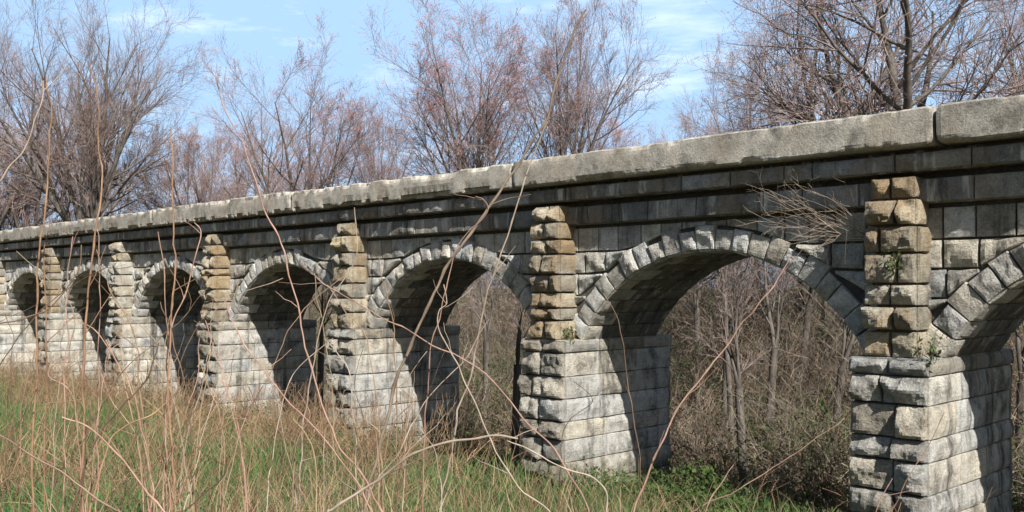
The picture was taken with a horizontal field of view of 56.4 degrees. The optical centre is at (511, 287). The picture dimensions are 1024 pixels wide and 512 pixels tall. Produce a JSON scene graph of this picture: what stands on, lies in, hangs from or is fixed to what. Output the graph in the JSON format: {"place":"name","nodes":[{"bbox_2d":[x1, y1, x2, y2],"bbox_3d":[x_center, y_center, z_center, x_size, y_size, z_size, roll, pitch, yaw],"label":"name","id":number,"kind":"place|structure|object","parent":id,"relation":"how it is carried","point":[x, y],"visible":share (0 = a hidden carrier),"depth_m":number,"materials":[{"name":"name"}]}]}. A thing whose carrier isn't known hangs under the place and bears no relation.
{"place":"outdoors","nodes":[
{"label":"outdoors","id":0,"kind":"place"},
{"bbox_2d":[0,289,1017,511],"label":"ground","id":1,"kind":"structure","parent":0,"point":[485,455],"depth_m":25.42,"materials":[{"name":"brown plant"}]},
{"bbox_2d":[5,314,28,511],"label":"dry stalk","id":2,"kind":"object","parent":1,"relation":"on","point":[13,421],"visible":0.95,"depth_m":3.99,"materials":[{"name":"plant"}]},
{"bbox_2d":[16,349,34,511],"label":"dry stalk","id":3,"kind":"object","parent":1,"relation":"on","point":[21,430],"visible":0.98,"depth_m":3.97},
{"bbox_2d":[16,219,49,511],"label":"bramble cane","id":4,"kind":"object","parent":1,"relation":"on","point":[46,367],"visible":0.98,"depth_m":3.70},
{"bbox_2d":[0,58,71,181],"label":"bramble cane","id":5,"kind":"object","parent":1,"relation":"on","point":[9,166],"visible":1,"depth_m":2.80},
{"bbox_2d":[0,245,81,323],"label":"bramble cane","id":6,"kind":"object","parent":1,"relation":"on","point":[48,303],"visible":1,"depth_m":3.20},
{"bbox_2d":[0,359,86,483],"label":"bramble cane","id":7,"kind":"object","parent":1,"relation":"on","point":[34,415],"visible":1,"depth_m":2.60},
{"bbox_2d":[24,66,78,511],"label":"bramble cane","id":8,"kind":"object","parent":1,"relation":"on","point":[37,374],"visible":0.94,"depth_m":3.60,"materials":[{"name":"plant"}]},
{"bbox_2d":[23,285,83,511],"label":"dry stalk","id":9,"kind":"object","parent":1,"relation":"on","point":[56,409],"visible":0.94,"depth_m":3.42,"materials":[{"name":"plant"}]},
{"bbox_2d":[16,251,91,511],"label":"dry stalk","id":10,"kind":"object","parent":1,"relation":"on","point":[70,368],"visible":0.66,"depth_m":6.16,"materials":[{"name":"plant"}]},
{"bbox_2d":[0,87,117,230],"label":"budding maple","id":11,"kind":"object","parent":1,"relation":"on","point":[16,221],"visible":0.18,"depth_m":61.17,"materials":[{"name":"brown plant"}]},
{"bbox_2d":[0,51,120,228],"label":"budding maple","id":12,"kind":"object","parent":1,"relation":"on","point":[4,215],"visible":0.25,"depth_m":60.88,"materials":[{"name":"brown plant"}]},
{"bbox_2d":[0,435,120,511],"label":"bramble cane","id":13,"kind":"object","parent":1,"relation":"on","point":[83,488],"visible":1,"depth_m":2.60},
{"bbox_2d":[48,351,89,511],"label":"dry stalk","id":14,"kind":"object","parent":1,"relation":"on","point":[75,413],"visible":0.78,"depth_m":5.42,"materials":[{"name":"plant"}]},
{"bbox_2d":[62,232,77,511],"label":"bramble cane","id":15,"kind":"object","parent":1,"relation":"on","point":[63,374],"visible":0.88,"depth_m":4.20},
{"bbox_2d":[0,266,145,364],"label":"bramble cane","id":16,"kind":"object","parent":1,"relation":"on","point":[55,298],"visible":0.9,"depth_m":3.31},
{"bbox_2d":[69,230,100,511],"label":"bramble cane","id":17,"kind":"object","parent":1,"relation":"on","point":[99,378],"visible":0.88,"depth_m":4.00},
{"bbox_2d":[79,386,90,511],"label":"bramble cane","id":18,"kind":"object","parent":1,"relation":"on","point":[80,507],"visible":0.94,"depth_m":3.00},
{"bbox_2d":[60,48,114,511],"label":"bramble cane","id":19,"kind":"object","parent":1,"relation":"on","point":[82,394],"visible":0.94,"depth_m":3.40,"materials":[{"name":"plant"}]},
{"bbox_2d":[88,376,113,511],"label":"dry stalk","id":20,"kind":"object","parent":1,"relation":"on","point":[96,447],"visible":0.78,"depth_m":4.15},
{"bbox_2d":[73,314,143,511],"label":"dry stalk","id":21,"kind":"object","parent":1,"relation":"on","point":[132,418],"visible":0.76,"depth_m":6.28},
{"bbox_2d":[59,343,158,511],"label":"bramble cane","id":22,"kind":"object","parent":1,"relation":"on","point":[97,437],"visible":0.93,"depth_m":3.09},
{"bbox_2d":[0,0,218,221],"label":"bare tree","id":23,"kind":"object","parent":1,"relation":"on","point":[89,131],"visible":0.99,"depth_m":43.35,"materials":[{"name":"brown plant"}]},
{"bbox_2d":[85,315,141,511],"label":"dry stalk","id":24,"kind":"object","parent":1,"relation":"on","point":[99,408],"visible":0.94,"depth_m":3.37,"materials":[{"name":"plant"}]},
{"bbox_2d":[62,417,170,511],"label":"bramble cane","id":25,"kind":"object","parent":1,"relation":"on","point":[135,476],"visible":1,"depth_m":2.70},
{"bbox_2d":[102,375,148,510],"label":"dry stalk","id":26,"kind":"object","parent":1,"relation":"on","point":[136,440],"visible":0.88,"depth_m":6.29,"materials":[{"name":"plant"}]},
{"bbox_2d":[89,249,166,511],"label":"dry stalk","id":27,"kind":"object","parent":1,"relation":"on","point":[138,386],"visible":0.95,"depth_m":3.75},
{"bbox_2d":[114,329,145,511],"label":"dry stalk","id":28,"kind":"object","parent":1,"relation":"on","point":[141,426],"visible":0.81,"depth_m":5.90,"materials":[{"name":"plant"}]},
{"bbox_2d":[89,377,179,511],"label":"bramble cane","id":29,"kind":"object","parent":1,"relation":"on","point":[99,474],"visible":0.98,"depth_m":3.00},
{"bbox_2d":[61,278,211,511],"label":"bramble cane","id":30,"kind":"object","parent":1,"relation":"on","point":[109,390],"visible":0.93,"depth_m":3.40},
{"bbox_2d":[120,334,157,511],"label":"dry stalk","id":31,"kind":"object","parent":1,"relation":"on","point":[139,424],"visible":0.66,"depth_m":6.29,"materials":[{"name":"plant"}]},
{"bbox_2d":[103,335,179,511],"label":"dry stalk","id":32,"kind":"object","parent":1,"relation":"on","point":[138,416],"visible":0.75,"depth_m":4.87,"materials":[{"name":"plant"}]},
{"bbox_2d":[115,332,192,508],"bbox_3d":[-2.072,1.193,5.620,0.550,1.877,0.168,0,0,-7],"label":"dry stalk","id":33,"kind":"object","parent":1,"relation":"on","point":[176,411],"visible":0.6,"depth_m":5.67,"materials":[{"name":"plant"}]},
{"bbox_2d":[119,304,189,511],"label":"dry stalk","id":34,"kind":"object","parent":1,"relation":"on","point":[174,404],"visible":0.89,"depth_m":3.69,"materials":[{"name":"plant"}]},
{"bbox_2d":[159,288,174,511],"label":"dry stalk","id":35,"kind":"object","parent":1,"relation":"on","point":[162,412],"visible":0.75,"depth_m":4.17,"materials":[{"name":"plant"}]},
{"bbox_2d":[158,232,190,511],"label":"bramble cane","id":36,"kind":"object","parent":1,"relation":"on","point":[170,361],"visible":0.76,"depth_m":3.50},
{"bbox_2d":[138,302,214,511],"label":"dry stalk","id":37,"kind":"object","parent":1,"relation":"on","point":[188,407],"visible":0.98,"depth_m":3.20,"materials":[{"name":"plant"}]},
{"bbox_2d":[149,338,208,511],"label":"bramble cane","id":38,"kind":"object","parent":1,"relation":"on","point":[181,426],"visible":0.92,"depth_m":3.50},
{"bbox_2d":[162,216,201,510],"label":"bramble cane","id":39,"kind":"object","parent":1,"relation":"on","point":[200,232],"visible":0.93,"depth_m":3.50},
{"bbox_2d":[107,88,257,214],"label":"budding maple","id":40,"kind":"object","parent":1,"relation":"on","point":[203,185],"visible":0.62,"depth_m":49.58,"materials":[{"name":"brown plant"}]},
{"bbox_2d":[165,295,213,506],"bbox_3d":[-1.474,1.029,4.330,0.249,1.994,0.035,0,0,3],"label":"dry stalk","id":41,"kind":"object","parent":1,"relation":"on","point":[178,392],"visible":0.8,"depth_m":4.33,"materials":[{"name":"plant"}]},
{"bbox_2d":[167,127,213,511],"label":"bramble cane","id":42,"kind":"object","parent":1,"relation":"on","point":[172,464],"visible":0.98,"depth_m":3.30,"materials":[{"name":"plant"}]},
{"bbox_2d":[164,345,235,510],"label":"dry stalk","id":43,"kind":"object","parent":1,"relation":"on","point":[201,438],"visible":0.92,"depth_m":3.29,"materials":[{"name":"plant"}]},
{"bbox_2d":[178,437,226,511],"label":"bramble cane","id":44,"kind":"object","parent":1,"relation":"on","point":[210,487],"visible":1,"depth_m":2.80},
{"bbox_2d":[170,280,239,511],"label":"dry stalk","id":45,"kind":"object","parent":1,"relation":"on","point":[202,402],"visible":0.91,"depth_m":3.87,"materials":[{"name":"plant"}]},
{"bbox_2d":[199,358,224,511],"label":"dry stalk","id":46,"kind":"object","parent":1,"relation":"on","point":[218,440],"visible":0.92,"depth_m":3.99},
{"bbox_2d":[148,386,278,511],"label":"bramble cane","id":47,"kind":"object","parent":1,"relation":"on","point":[204,441],"visible":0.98,"depth_m":3.20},
{"bbox_2d":[204,354,233,511],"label":"dry stalk","id":48,"kind":"object","parent":1,"relation":"on","point":[221,438],"visible":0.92,"depth_m":4.75,"materials":[{"name":"plant"}]},
{"bbox_2d":[195,320,246,511],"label":"dry stalk","id":49,"kind":"object","parent":1,"relation":"on","point":[233,419],"visible":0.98,"depth_m":4.22,"materials":[{"name":"plant"}]},
{"bbox_2d":[179,278,282,510],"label":"dry stalk","id":50,"kind":"object","parent":1,"relation":"on","point":[203,378],"visible":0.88,"depth_m":4.38,"materials":[{"name":"plant"}]},
{"bbox_2d":[219,334,262,511],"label":"dry stalk","id":51,"kind":"object","parent":1,"relation":"on","point":[238,429],"visible":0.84,"depth_m":4.55,"materials":[{"name":"plant"}]},
{"bbox_2d":[178,96,319,201],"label":"budding maple","id":52,"kind":"object","parent":1,"relation":"on","point":[253,162],"visible":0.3,"depth_m":55.00,"materials":[{"name":"brown plant"}]},
{"bbox_2d":[222,349,291,511],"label":"dry stalk","id":53,"kind":"object","parent":1,"relation":"on","point":[242,426],"visible":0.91,"depth_m":4.17,"materials":[{"name":"plant"}]},
{"bbox_2d":[236,301,305,511],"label":"dry stalk","id":54,"kind":"object","parent":1,"relation":"on","point":[279,412],"visible":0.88,"depth_m":6.34,"materials":[{"name":"plant"}]},
{"bbox_2d":[266,392,310,511],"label":"dry stalk","id":55,"kind":"object","parent":1,"relation":"on","point":[294,453],"visible":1,"depth_m":3.38,"materials":[{"name":"plant"}]},
{"bbox_2d":[244,274,347,511],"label":"dry stalk","id":56,"kind":"object","parent":1,"relation":"on","point":[264,393],"visible":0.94,"depth_m":5.50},
{"bbox_2d":[224,296,372,511],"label":"bramble cane","id":57,"kind":"object","parent":1,"relation":"on","point":[313,426],"visible":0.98,"depth_m":3.20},
{"bbox_2d":[215,48,382,511],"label":"bramble cane","id":58,"kind":"object","parent":1,"relation":"on","point":[349,459],"visible":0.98,"depth_m":3.29,"materials":[{"name":"plant"}]},
{"bbox_2d":[266,338,332,511],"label":"dry stalk","id":59,"kind":"object","parent":1,"relation":"on","point":[277,427],"visible":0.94,"depth_m":5.38,"materials":[{"name":"plant"}]},
{"bbox_2d":[187,7,423,318],"bbox_3d":[-8.074,-3.614,37.458,8.960,14.608,8.140,0,0,-27],"label":"budding maple","id":60,"kind":"object","parent":1,"relation":"on","point":[332,174],"visible":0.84,"depth_m":36.70,"materials":[{"name":"brown plant"}]},
{"bbox_2d":[292,415,318,511],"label":"dry stalk","id":61,"kind":"object","parent":1,"relation":"on","point":[315,466],"visible":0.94,"depth_m":5.77,"materials":[{"name":"plant"}]},
{"bbox_2d":[310,284,337,429],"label":"young tree","id":62,"kind":"object","parent":1,"relation":"on","point":[320,372],"visible":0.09,"depth_m":26.88,"materials":[{"name":"grey plant"}]},
{"bbox_2d":[314,273,338,511],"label":"dry stalk","id":63,"kind":"object","parent":1,"relation":"on","point":[332,404],"visible":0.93,"depth_m":3.62,"materials":[{"name":"plant"}]},
{"bbox_2d":[298,207,357,511],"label":"dry stalk","id":64,"kind":"object","parent":1,"relation":"on","point":[300,510],"visible":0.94,"depth_m":6.15,"materials":[{"name":"plant"}]},
{"bbox_2d":[312,339,368,511],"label":"dry stalk","id":65,"kind":"object","parent":1,"relation":"on","point":[353,419],"visible":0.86,"depth_m":4.09,"materials":[{"name":"plant"}]},
{"bbox_2d":[327,278,383,510],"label":"dry stalk","id":66,"kind":"object","parent":1,"relation":"on","point":[375,392],"visible":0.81,"depth_m":6.39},
{"bbox_2d":[354,349,368,507],"bbox_3d":[-0.607,1.167,4.074,0.054,1.821,0.206,0,0,15],"label":"dry stalk","id":67,"kind":"object","parent":1,"relation":"on","point":[364,424],"visible":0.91,"depth_m":3.98,"materials":[{"name":"plant"}]},
{"bbox_2d":[318,76,438,182],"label":"budding maple","id":68,"kind":"object","parent":1,"relation":"on","point":[371,113],"visible":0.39,"depth_m":59.90,"materials":[{"name":"brown plant"}]},
{"bbox_2d":[0,74,763,288],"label":"woods","id":69,"kind":"object","parent":1,"relation":"on","point":[117,206],"visible":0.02,"depth_m":62.08,"materials":[{"name":"brown plant"}]},
{"bbox_2d":[374,258,398,511],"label":"dry stalk","id":70,"kind":"object","parent":1,"relation":"on","point":[396,394],"visible":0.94,"depth_m":5.01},
{"bbox_2d":[394,351,426,511],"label":"dry stalk","id":71,"kind":"object","parent":1,"relation":"on","point":[407,432],"visible":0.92,"depth_m":3.89,"materials":[{"name":"plant"}]},
{"bbox_2d":[1,376,848,511],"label":"ground cover","id":72,"kind":"object","parent":1,"relation":"on","point":[685,488],"visible":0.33,"depth_m":13.83,"materials":[{"name":"green plant"}]},
{"bbox_2d":[0,368,853,511],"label":"grass","id":73,"kind":"structure","parent":1,"relation":"on","point":[59,506],"depth_m":12.60,"materials":[{"name":"plant"}]},
{"bbox_2d":[366,319,488,506],"bbox_3d":[-0.402,1.086,3.596,0.611,1.940,0.174,0,0,-16],"label":"bramble cane","id":74,"kind":"object","parent":1,"relation":"on","point":[422,406],"visible":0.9,"depth_m":3.60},
{"bbox_2d":[280,264,589,511],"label":"bramble cane","id":75,"kind":"object","parent":1,"relation":"on","point":[552,446],"visible":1,"depth_m":3.50,"materials":[{"name":"plant"}]},
{"bbox_2d":[323,413,552,511],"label":"bramble cane","id":76,"kind":"object","parent":1,"relation":"on","point":[404,458],"visible":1,"depth_m":2.60,"materials":[{"name":"plant"}]},
{"bbox_2d":[422,192,488,511],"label":"bramble cane","id":77,"kind":"object","parent":1,"relation":"on","point":[442,355],"visible":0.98,"depth_m":3.60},
{"bbox_2d":[324,9,592,511],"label":"bramble cane","id":78,"kind":"object","parent":1,"relation":"on","point":[393,387],"visible":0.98,"depth_m":3.60,"materials":[{"name":"plant"}]},
{"bbox_2d":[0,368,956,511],"bbox_3d":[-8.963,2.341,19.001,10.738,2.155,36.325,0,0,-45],"label":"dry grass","id":79,"kind":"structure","parent":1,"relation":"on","point":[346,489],"depth_m":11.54,"materials":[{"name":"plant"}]},
{"bbox_2d":[351,0,608,357],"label":"budding maple","id":80,"kind":"object","parent":1,"relation":"on","point":[492,133],"visible":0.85,"depth_m":35.46,"materials":[{"name":"brown plant"}]},
{"bbox_2d":[462,271,502,432],"bbox_3d":[-0.551,1.215,27.107,1.700,6.322,2.628,0,0,-45],"label":"young tree","id":81,"kind":"object","parent":1,"relation":"on","point":[486,366],"visible":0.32,"depth_m":26.94,"materials":[{"name":"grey plant"}]},
{"bbox_2d":[439,112,549,511],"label":"bramble cane","id":82,"kind":"object","parent":1,"relation":"on","point":[456,421],"visible":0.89,"depth_m":3.80,"materials":[{"name":"plant"}]},
{"bbox_2d":[0,345,1003,511],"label":"weeds","id":83,"kind":"object","parent":1,"relation":"on","point":[290,430],"visible":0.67,"depth_m":15.38,"materials":[{"name":"plant"}]},
{"bbox_2d":[433,280,571,511],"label":"bramble cane","id":84,"kind":"object","parent":1,"relation":"on","point":[509,473],"visible":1,"depth_m":3.40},
{"bbox_2d":[0,94,1023,511],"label":"stone viaduct","id":85,"kind":"object","parent":1,"relation":"on","point":[644,238],"visible":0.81,"depth_m":15.52,"materials":[{"name":"stone"}]},
{"bbox_2d":[737,165,864,254],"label":"dry twigs","id":86,"kind":"object","parent":85,"relation":"attached to","point":[846,218],"visible":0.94,"depth_m":12.18,"materials":[{"name":"brown plant"}]},
{"bbox_2d":[879,248,902,276],"bbox_3d":[4.539,-0.306,11.415,0.272,0.371,0.239,0,0,16],"label":"wall plant","id":87,"kind":"object","parent":85,"relation":"attached to","point":[893,264],"depth_m":11.42,"materials":[{"name":"green plant"}]},
{"bbox_2d":[910,329,947,372],"bbox_3d":[4.880,0.762,11.197,0.258,0.560,0.450,0,0,-45],"label":"wall plant","id":88,"kind":"object","parent":85,"relation":"on","point":[931,349],"depth_m":11.18,"materials":[{"name":"green plant"}]},
{"bbox_2d":[494,280,530,466],"bbox_3d":[0.327,1.324,22.184,1.568,6.342,2.505,0,0,14],"label":"young tree","id":89,"kind":"object","parent":1,"relation":"on","point":[516,393],"visible":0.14,"depth_m":21.90,"materials":[{"name":"brown plant"}]},
{"bbox_2d":[508,441,607,511],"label":"bramble cane","id":90,"kind":"object","parent":1,"relation":"on","point":[604,488],"visible":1,"depth_m":2.90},
{"bbox_2d":[558,380,601,511],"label":"dry stalk","id":91,"kind":"object","parent":1,"relation":"on","point":[561,444],"visible":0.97,"depth_m":4.83,"materials":[{"name":"plant"}]},
{"bbox_2d":[487,0,683,159],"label":"budding maple","id":92,"kind":"object","parent":1,"relation":"on","point":[580,145],"visible":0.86,"depth_m":36.22,"materials":[{"name":"brown plant"}]},
{"bbox_2d":[200,257,1023,511],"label":"undergrowth","id":93,"kind":"object","parent":1,"relation":"on","point":[788,334],"visible":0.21,"depth_m":22.96,"materials":[{"name":"plant"}]},
{"bbox_2d":[563,105,669,155],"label":"budding maple","id":94,"kind":"object","parent":1,"relation":"on","point":[615,130],"visible":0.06,"depth_m":58.54,"materials":[{"name":"brown plant"}]},
{"bbox_2d":[603,293,642,511],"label":"dry stalk","id":95,"kind":"object","parent":1,"relation":"on","point":[632,407],"visible":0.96,"depth_m":4.30,"materials":[{"name":"plant"}]},
{"bbox_2d":[631,88,725,332],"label":"budding maple","id":96,"kind":"object","parent":1,"relation":"on","point":[706,130],"visible":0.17,"depth_m":42.16,"materials":[{"name":"brown plant"}]},
{"bbox_2d":[620,250,801,511],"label":"bramble cane","id":97,"kind":"object","parent":1,"relation":"on","point":[664,437],"visible":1,"depth_m":3.60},
{"bbox_2d":[687,263,752,403],"bbox_3d":[5.323,0.138,26.308,2.988,6.559,2.140,0,0,-1],"label":"young tree","id":98,"kind":"object","parent":1,"relation":"on","point":[696,303],"visible":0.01,"depth_m":26.02,"materials":[{"name":"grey plant"}]},
{"bbox_2d":[717,265,734,475],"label":"sapling","id":99,"kind":"object","parent":1,"relation":"on","point":[729,384],"depth_m":20.97,"materials":[{"name":"grey plant"}]},
{"bbox_2d":[680,257,784,499],"bbox_3d":[4.706,1.676,19.276,1.856,5.757,2.146,0,0,-19],"label":"young tree","id":100,"kind":"object","parent":1,"relation":"on","point":[735,368],"visible":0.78,"depth_m":19.39,"materials":[{"name":"grey plant"}]},
{"bbox_2d":[710,257,764,456],"bbox_3d":[5.345,1.221,21.888,2.042,5.927,1.848,0,0,-45],"label":"young tree","id":101,"kind":"object","parent":1,"relation":"on","point":[730,327],"visible":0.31,"depth_m":21.86,"materials":[{"name":"grey plant"}]},
{"bbox_2d":[663,17,828,317],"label":"budding maple","id":102,"kind":"object","parent":1,"relation":"on","point":[730,120],"visible":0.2,"depth_m":47.59,"materials":[{"name":"brown plant"}]},
{"bbox_2d":[692,418,844,511],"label":"bramble cane","id":103,"kind":"object","parent":1,"relation":"on","point":[764,473],"visible":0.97,"depth_m":3.50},
{"bbox_2d":[738,257,803,468],"bbox_3d":[5.964,1.193,21.349,1.739,6.185,2.054,0,0,-9],"label":"young tree","id":104,"kind":"object","parent":1,"relation":"on","point":[774,356],"visible":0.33,"depth_m":20.97,"materials":[{"name":"grey plant"}]},
{"bbox_2d":[790,287,814,414],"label":"young tree","id":105,"kind":"object","parent":1,"relation":"on","point":[809,314],"depth_m":23.62,"materials":[{"name":"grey plant"}]},
{"bbox_2d":[797,277,811,383],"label":"young tree","id":106,"kind":"object","parent":1,"relation":"on","point":[799,294],"depth_m":26.29,"materials":[{"name":"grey plant"}]},
{"bbox_2d":[824,301,857,478],"bbox_3d":[7.126,1.492,19.712,0.974,5.588,1.710,0,0,-31],"label":"young tree","id":107,"kind":"object","parent":1,"relation":"on","point":[841,371],"visible":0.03,"depth_m":19.84,"materials":[{"name":"grey plant"}]},
{"bbox_2d":[680,0,1023,132],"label":"bare tree","id":108,"kind":"object","parent":1,"relation":"on","point":[893,100],"visible":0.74,"depth_m":22.79,"materials":[{"name":"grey plant"}]},
{"bbox_2d":[692,0,1023,376],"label":"bare tree","id":109,"kind":"object","parent":1,"relation":"on","point":[772,56],"visible":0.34,"depth_m":25.94,"materials":[{"name":"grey plant"}]},
{"bbox_2d":[919,0,1023,101],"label":"bare tree","id":110,"kind":"object","parent":1,"relation":"on","point":[1012,64],"visible":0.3,"depth_m":35.82,"materials":[{"name":"brown plant"}]},
{"bbox_2d":[1012,321,1023,508],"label":"young tree","id":111,"kind":"object","parent":1,"relation":"on","point":[1020,386],"visible":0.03,"depth_m":16.92,"materials":[{"name":"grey plant"}]},
{"bbox_2d":[0,0,1023,288],"label":"sky","id":112,"kind":"structure","parent":0,"point":[270,28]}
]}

